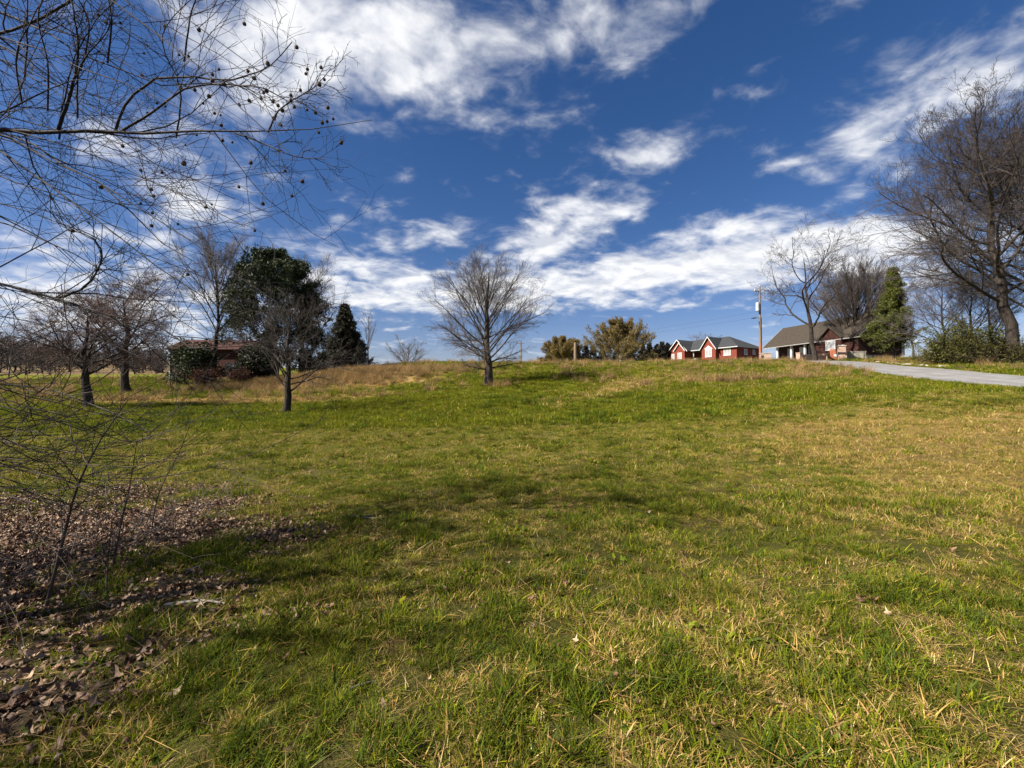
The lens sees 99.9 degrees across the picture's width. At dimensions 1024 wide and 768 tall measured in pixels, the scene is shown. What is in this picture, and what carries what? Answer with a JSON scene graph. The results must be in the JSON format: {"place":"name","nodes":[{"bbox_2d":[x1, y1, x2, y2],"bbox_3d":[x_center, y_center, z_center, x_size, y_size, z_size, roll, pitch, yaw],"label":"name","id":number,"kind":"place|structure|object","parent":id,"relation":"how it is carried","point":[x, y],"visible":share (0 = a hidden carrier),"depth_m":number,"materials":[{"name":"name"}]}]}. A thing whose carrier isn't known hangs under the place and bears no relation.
{"place":"outdoors","nodes":[
{"label":"outdoors","id":0,"kind":"place"},
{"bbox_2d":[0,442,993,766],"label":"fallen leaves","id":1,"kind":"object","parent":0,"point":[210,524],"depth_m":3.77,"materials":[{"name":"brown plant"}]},
{"bbox_2d":[0,354,1023,767],"bbox_3d":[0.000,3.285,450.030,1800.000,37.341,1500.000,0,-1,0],"label":"ground","id":2,"kind":"structure","parent":0,"point":[182,745],"depth_m":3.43,"materials":[{"name":"plant"}]},
{"bbox_2d":[7,355,11,377],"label":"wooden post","id":3,"kind":"object","parent":2,"relation":"on","point":[9,367],"visible":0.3,"depth_m":66.00,"materials":[{"name":"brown wood"}]},
{"bbox_2d":[0,271,181,406],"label":"bare tree","id":4,"kind":"object","parent":2,"relation":"on","point":[85,380],"visible":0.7,"depth_m":25.94,"materials":[{"name":"brown plant"}]},
{"bbox_2d":[31,360,158,606],"bbox_3d":[-3.276,0.801,3.247,0.878,1.967,0.673,0,-1,0],"label":"sapling","id":5,"kind":"object","parent":2,"relation":"on","point":[49,593],"visible":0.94,"depth_m":3.31,"materials":[{"name":"brown plant"}]},
{"bbox_2d":[0,331,192,374],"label":"woods","id":6,"kind":"object","parent":2,"relation":"on","point":[3,358],"visible":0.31,"depth_m":111.56,"materials":[{"name":"brown plant"}]},
{"bbox_2d":[0,489,200,583],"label":"brush","id":7,"kind":"object","parent":2,"relation":"on","point":[46,559],"visible":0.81,"depth_m":4.14,"materials":[{"name":"brown plant"}]},
{"bbox_2d":[1,473,212,555],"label":"brush","id":8,"kind":"object","parent":2,"relation":"on","point":[163,522],"visible":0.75,"depth_m":5.01,"materials":[{"name":"brown plant"}]},
{"bbox_2d":[96,511,138,592],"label":"sapling","id":9,"kind":"object","parent":2,"relation":"on","point":[108,556],"visible":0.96,"depth_m":3.57,"materials":[{"name":"brown plant"}]},
{"bbox_2d":[49,264,197,391],"bbox_3d":[-34.345,-5.060,38.426,11.642,12.053,9.887,-1,-2,43],"label":"bare tree","id":10,"kind":"object","parent":2,"relation":"on","point":[124,370],"visible":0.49,"depth_m":37.82,"materials":[{"name":"brown plant"}]},
{"bbox_2d":[85,436,164,566],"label":"sapling","id":11,"kind":"object","parent":2,"relation":"on","point":[114,557],"visible":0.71,"depth_m":4.16,"materials":[{"name":"brown plant"}]},
{"bbox_2d":[144,416,199,534],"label":"sapling","id":12,"kind":"object","parent":2,"relation":"on","point":[173,464],"visible":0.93,"depth_m":5.16,"materials":[{"name":"brown plant"}]},
{"bbox_2d":[110,466,263,527],"bbox_3d":[-4.503,1.529,6.128,1.499,0.851,1.662,0,-1,-20],"label":"brush","id":13,"kind":"object","parent":2,"relation":"on","point":[198,511],"visible":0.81,"depth_m":6.01,"materials":[{"name":"brown plant"}]},
{"bbox_2d":[0,0,384,661],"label":"overhanging tree","id":14,"kind":"object","parent":2,"relation":"on","point":[74,80],"visible":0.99,"depth_m":4.21,"materials":[{"name":"grey plant"}]},
{"bbox_2d":[161,334,232,384],"bbox_3d":[-34.092,-2.383,46.158,6.733,5.976,5.907,-1,-1,32],"label":"evergreen shrub","id":15,"kind":"object","parent":2,"relation":"on","point":[185,354],"visible":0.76,"depth_m":45.19,"materials":[{"name":"green plant"}]},
{"bbox_2d":[188,364,225,385],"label":"thicket shrub","id":16,"kind":"object","parent":2,"relation":"on","point":[197,371],"visible":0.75,"depth_m":42.79,"materials":[{"name":"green plant"}]},
{"bbox_2d":[161,212,255,380],"bbox_3d":[-31.974,-8.932,46.995,10.294,18.107,8.554,0,-1,21],"label":"bare tree","id":17,"kind":"object","parent":2,"relation":"on","point":[215,274],"visible":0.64,"depth_m":46.63,"materials":[{"name":"brown plant"}]},
{"bbox_2d":[166,340,278,379],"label":"shed","id":18,"kind":"structure","parent":2,"relation":"on","point":[228,350],"depth_m":52.53,"materials":[{"name":"brick"}]},
{"bbox_2d":[225,363,236,378],"bbox_3d":[-34.074,-1.551,52.531,1.800,2.100,0.036,0,-1,-4],"label":"door","id":19,"kind":"structure","parent":18,"relation":"in","point":[226,364],"depth_m":52.49,"materials":[{"name":"metal"}]},
{"bbox_2d":[224,366,251,382],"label":"thicket shrub","id":20,"kind":"object","parent":2,"relation":"on","point":[243,374],"visible":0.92,"depth_m":43.77,"materials":[{"name":"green plant"}]},
{"bbox_2d":[225,342,275,380],"bbox_3d":[-29.010,-2.577,47.991,5.049,5.055,5.274,-1,-1,27],"label":"evergreen shrub","id":21,"kind":"object","parent":2,"relation":"on","point":[254,360],"visible":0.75,"depth_m":47.21,"materials":[{"name":"green plant"}]},
{"bbox_2d":[209,244,336,376],"bbox_3d":[-27.697,-8.241,50.870,13.171,15.863,13.142,1,-1,-32],"label":"pine tree","id":22,"kind":"object","parent":2,"relation":"on","point":[293,271],"visible":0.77,"depth_m":48.35,"materials":[{"name":"green plant"}]},
{"bbox_2d":[182,273,376,412],"bbox_3d":[-12.706,-2.059,24.489,8.673,7.799,8.859,-1,-1,26],"label":"bare tree","id":23,"kind":"object","parent":2,"relation":"on","point":[287,384],"visible":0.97,"depth_m":23.87,"materials":[{"name":"brown plant"}]},
{"bbox_2d":[262,245,350,373],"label":"bare tree","id":24,"kind":"object","parent":2,"relation":"on","point":[326,283],"visible":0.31,"depth_m":52.44,"materials":[{"name":"grey plant"}]},
{"bbox_2d":[293,348,327,372],"bbox_3d":[-22.092,-2.302,47.575,4.339,4.008,3.942,0,-1,0],"label":"evergreen shrub","id":25,"kind":"object","parent":2,"relation":"on","point":[302,365],"visible":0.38,"depth_m":46.80,"materials":[{"name":"green plant"}]},
{"bbox_2d":[306,303,377,371],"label":"cedar tree","id":26,"kind":"object","parent":2,"relation":"on","point":[353,339],"visible":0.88,"depth_m":46.19,"materials":[{"name":"green plant"}]},
{"bbox_2d":[347,679,377,689],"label":"fallen branch","id":27,"kind":"object","parent":2,"relation":"on","point":[363,684],"visible":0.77,"depth_m":2.38,"materials":[{"name":"brown wood"}]},
{"bbox_2d":[361,307,378,360],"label":"bare tree","id":28,"kind":"object","parent":2,"relation":"on","point":[368,341],"visible":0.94,"depth_m":66.23,"materials":[{"name":"grey plant"}]},
{"bbox_2d":[385,334,426,362],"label":"bare tree","id":29,"kind":"object","parent":2,"relation":"on","point":[406,357],"visible":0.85,"depth_m":84.77,"materials":[{"name":"grey plant"}]},
{"bbox_2d":[417,243,553,384],"bbox_3d":[-1.904,-5.237,33.065,10.548,11.039,10.266,0,-1,0],"label":"bare tree","id":30,"kind":"object","parent":2,"relation":"on","point":[482,287],"visible":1,"depth_m":32.49,"materials":[{"name":"grey plant"}]},
{"bbox_2d":[518,341,523,359],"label":"utility pole","id":31,"kind":"object","parent":2,"relation":"on","point":[521,349],"visible":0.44,"depth_m":112.11,"materials":[{"name":"grey wood"}]},
{"bbox_2d":[537,335,590,361],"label":"golden tree","id":32,"kind":"object","parent":2,"relation":"on","point":[560,347],"visible":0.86,"depth_m":74.65,"materials":[{"name":"yellow plant"}]},
{"bbox_2d":[574,342,576,359],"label":"wooden post","id":33,"kind":"object","parent":2,"relation":"on","point":[575,350],"visible":0.58,"depth_m":65.92,"materials":[{"name":"brown wood"}]},
{"bbox_2d":[581,345,589,358],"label":"conifer","id":34,"kind":"object","parent":2,"relation":"on","point":[585,350],"visible":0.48,"depth_m":94.87,"materials":[{"name":"green plant"}]},
{"bbox_2d":[586,346,602,360],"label":"conifer","id":35,"kind":"object","parent":2,"relation":"on","point":[594,355],"visible":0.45,"depth_m":92.96,"materials":[{"name":"green plant"}]},
{"bbox_2d":[597,350,609,360],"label":"conifer","id":36,"kind":"object","parent":2,"relation":"on","point":[600,357],"visible":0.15,"depth_m":95.00,"materials":[{"name":"green plant"}]},
{"bbox_2d":[610,349,619,360],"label":"conifer","id":37,"kind":"object","parent":2,"relation":"on","point":[614,357],"visible":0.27,"depth_m":95.80,"materials":[{"name":"green plant"}]},
{"bbox_2d":[581,316,658,360],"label":"golden tree","id":38,"kind":"object","parent":2,"relation":"on","point":[616,334],"visible":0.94,"depth_m":76.27,"materials":[{"name":"yellow plant"}]},
{"bbox_2d":[636,345,648,360],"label":"conifer","id":39,"kind":"object","parent":2,"relation":"on","point":[644,349],"visible":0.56,"depth_m":93.59,"materials":[{"name":"green plant"}]},
{"bbox_2d":[645,342,656,360],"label":"conifer","id":40,"kind":"object","parent":2,"relation":"on","point":[649,347],"visible":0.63,"depth_m":95.86,"materials":[{"name":"green plant"}]},
{"bbox_2d":[653,344,662,360],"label":"conifer","id":41,"kind":"object","parent":2,"relation":"on","point":[655,348],"visible":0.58,"depth_m":97.69,"materials":[{"name":"green plant"}]},
{"bbox_2d":[657,341,670,360],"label":"conifer","id":42,"kind":"object","parent":2,"relation":"on","point":[663,353],"visible":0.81,"depth_m":96.85,"materials":[{"name":"green plant"}]},
{"bbox_2d":[666,342,670,358],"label":"conifer","id":43,"kind":"object","parent":2,"relation":"on","point":[668,345],"visible":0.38,"depth_m":98.76,"materials":[{"name":"green plant"}]},
{"bbox_2d":[668,336,758,359],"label":"brick house","id":44,"kind":"structure","parent":2,"relation":"on","point":[707,348],"depth_m":89.30,"materials":[{"name":"red brick"}]},
{"bbox_2d":[705,349,711,356],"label":"window","id":45,"kind":"structure","parent":44,"relation":"in","point":[708,352],"depth_m":89.29,"materials":[{"name":"white glass"}]},
{"bbox_2d":[723,348,730,355],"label":"window","id":46,"kind":"structure","parent":44,"relation":"in","point":[727,351],"depth_m":86.73,"materials":[{"name":"white paint"}]},
{"bbox_2d":[751,285,761,352],"bbox_3d":[33.398,-8.063,58.594,1.620,10.980,0.468,0,-1,-15],"label":"utility pole","id":47,"kind":"object","parent":2,"relation":"on","point":[758,306],"visible":0.94,"depth_m":58.67,"materials":[{"name":"brown wood"}]},
{"bbox_2d":[759,353,770,359],"bbox_3d":[33.780,-3.417,57.384,1.360,1.420,0.920,-1,-1,25],"label":"brick mailbox","id":48,"kind":"object","parent":2,"relation":"on","point":[765,355],"visible":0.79,"depth_m":57.02,"materials":[{"name":"stone"}]},
{"bbox_2d":[746,213,871,360],"bbox_3d":[37.359,-11.737,55.335,12.234,18.060,14.801,1,-2,-42],"label":"bare tree","id":49,"kind":"object","parent":2,"relation":"on","point":[811,340],"visible":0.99,"depth_m":55.27,"materials":[{"name":"brown plant"}]},
{"bbox_2d":[796,352,829,360],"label":"garden wall","id":50,"kind":"structure","parent":2,"relation":"on","point":[807,357],"depth_m":57.93,"materials":[{"name":"beige brick"}]},
{"bbox_2d":[762,314,904,358],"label":"brick house","id":51,"kind":"structure","parent":2,"relation":"on","point":[791,341],"depth_m":63.24,"materials":[{"name":"red"}]},
{"bbox_2d":[825,340,835,350],"bbox_3d":[46.133,-5.570,62.311,0.120,1.400,1.620,0,-1,-13],"label":"window","id":52,"kind":"structure","parent":51,"relation":"in","point":[829,345],"depth_m":62.44,"materials":[{"name":"white paint"}]},
{"bbox_2d":[830,349,836,359],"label":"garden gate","id":53,"kind":"structure","parent":2,"relation":"on","point":[833,353],"depth_m":58.46,"materials":[{"name":"orange wood"}]},
{"bbox_2d":[836,344,846,358],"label":"brick pillar","id":54,"kind":"structure","parent":2,"relation":"on","point":[841,350],"depth_m":56.77,"materials":[{"name":"brick"}]},
{"bbox_2d":[847,351,865,358],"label":"garden wall","id":55,"kind":"structure","parent":2,"relation":"on","point":[856,354],"depth_m":57.21,"materials":[{"name":"grey concrete"}]},
{"bbox_2d":[800,244,917,344],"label":"bare tree","id":56,"kind":"object","parent":2,"relation":"on","point":[854,301],"visible":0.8,"depth_m":60.98,"materials":[{"name":"brown plant"}]},
{"bbox_2d":[860,266,929,359],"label":"cedar tree","id":57,"kind":"object","parent":2,"relation":"on","point":[890,302],"visible":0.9,"depth_m":48.82,"materials":[{"name":"green plant"}]},
{"bbox_2d":[904,293,926,357],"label":"bare tree","id":58,"kind":"object","parent":2,"relation":"on","point":[910,329],"visible":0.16,"depth_m":56.00,"materials":[{"name":"grey plant"}]},
{"bbox_2d":[820,56,1023,362],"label":"bare tree","id":59,"kind":"object","parent":2,"relation":"on","point":[1009,320],"visible":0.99,"depth_m":35.05,"materials":[{"name":"brown plant"}]},
{"bbox_2d":[910,345,936,362],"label":"roadside bush","id":60,"kind":"object","parent":2,"relation":"on","point":[922,354],"visible":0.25,"depth_m":42.40,"materials":[{"name":"green plant"}]},
{"bbox_2d":[912,326,954,363],"bbox_3d":[39.775,-3.474,39.836,3.995,3.682,3.635,-1,-2,44],"label":"roadside bush","id":61,"kind":"object","parent":2,"relation":"on","point":[933,353],"visible":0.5,"depth_m":39.96,"materials":[{"name":"green plant"}]},
{"bbox_2d":[906,313,977,364],"bbox_3d":[39.937,-4.044,39.559,5.106,5.096,4.748,0,-1,0],"label":"roadside bush","id":62,"kind":"object","parent":2,"relation":"on","point":[947,338],"visible":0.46,"depth_m":38.99,"materials":[{"name":"green plant"}]},
{"bbox_2d":[868,248,1018,358],"bbox_3d":[42.060,-7.413,42.224,6.626,11.140,10.680,1,-2,-42],"label":"bare tree","id":63,"kind":"object","parent":2,"relation":"on","point":[916,295],"visible":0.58,"depth_m":42.46,"materials":[{"name":"brown plant"}]},
{"bbox_2d":[879,100,1023,323],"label":"bare tree","id":64,"kind":"object","parent":2,"relation":"on","point":[1020,274],"visible":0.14,"depth_m":44.10,"materials":[{"name":"brown plant"}]},
{"bbox_2d":[895,109,1023,294],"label":"bare tree","id":65,"kind":"object","parent":2,"relation":"on","point":[1002,185],"visible":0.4,"depth_m":39.95,"materials":[{"name":"brown plant"}]},
{"bbox_2d":[924,321,997,363],"bbox_3d":[39.951,-3.562,38.280,4.678,4.065,3.816,-1,-2,39],"label":"roadside bush","id":66,"kind":"object","parent":2,"relation":"on","point":[957,339],"visible":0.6,"depth_m":37.95,"materials":[{"name":"green plant"}]},
{"bbox_2d":[901,246,1023,361],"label":"bare tree","id":67,"kind":"object","parent":2,"relation":"on","point":[978,278],"visible":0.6,"depth_m":39.70,"materials":[{"name":"brown plant"}]},
{"bbox_2d":[936,319,1020,363],"bbox_3d":[40.410,-3.568,37.613,5.056,4.147,5.204,0,-1,0],"label":"roadside bush","id":68,"kind":"object","parent":2,"relation":"on","point":[971,343],"visible":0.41,"depth_m":36.99,"materials":[{"name":"green plant"}]},
{"bbox_2d":[949,332,1009,363],"bbox_3d":[39.705,-2.935,36.013,4.105,2.993,3.183,0,-1,0],"label":"roadside bush","id":69,"kind":"object","parent":2,"relation":"on","point":[988,352],"visible":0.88,"depth_m":35.85,"materials":[{"name":"green plant"}]},
{"bbox_2d":[943,254,1023,342],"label":"bare tree","id":70,"kind":"object","parent":2,"relation":"on","point":[1016,310],"visible":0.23,"depth_m":43.84,"materials":[{"name":"brown plant"}]},
{"bbox_2d":[969,325,1023,362],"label":"roadside bush","id":71,"kind":"object","parent":2,"relation":"on","point":[1001,338],"visible":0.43,"depth_m":35.78,"materials":[{"name":"green plant"}]},
{"bbox_2d":[983,340,1023,363],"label":"roadside bush","id":72,"kind":"object","parent":2,"relation":"on","point":[1013,354],"visible":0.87,"depth_m":34.92,"materials":[{"name":"green plant"}]},
{"bbox_2d":[1004,335,1023,360],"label":"roadside bush","id":73,"kind":"object","parent":2,"relation":"on","point":[1021,344],"visible":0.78,"depth_m":34.70,"materials":[{"name":"green plant"}]},
{"bbox_2d":[0,0,1023,367],"label":"sky","id":74,"kind":"structure","parent":0,"point":[647,157],"materials":[{"name":"blue"}]},
{"bbox_2d":[792,359,1023,386],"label":"road","id":75,"kind":"structure","parent":0,"point":[958,375],"depth_m":30.11,"materials":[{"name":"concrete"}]}
]}

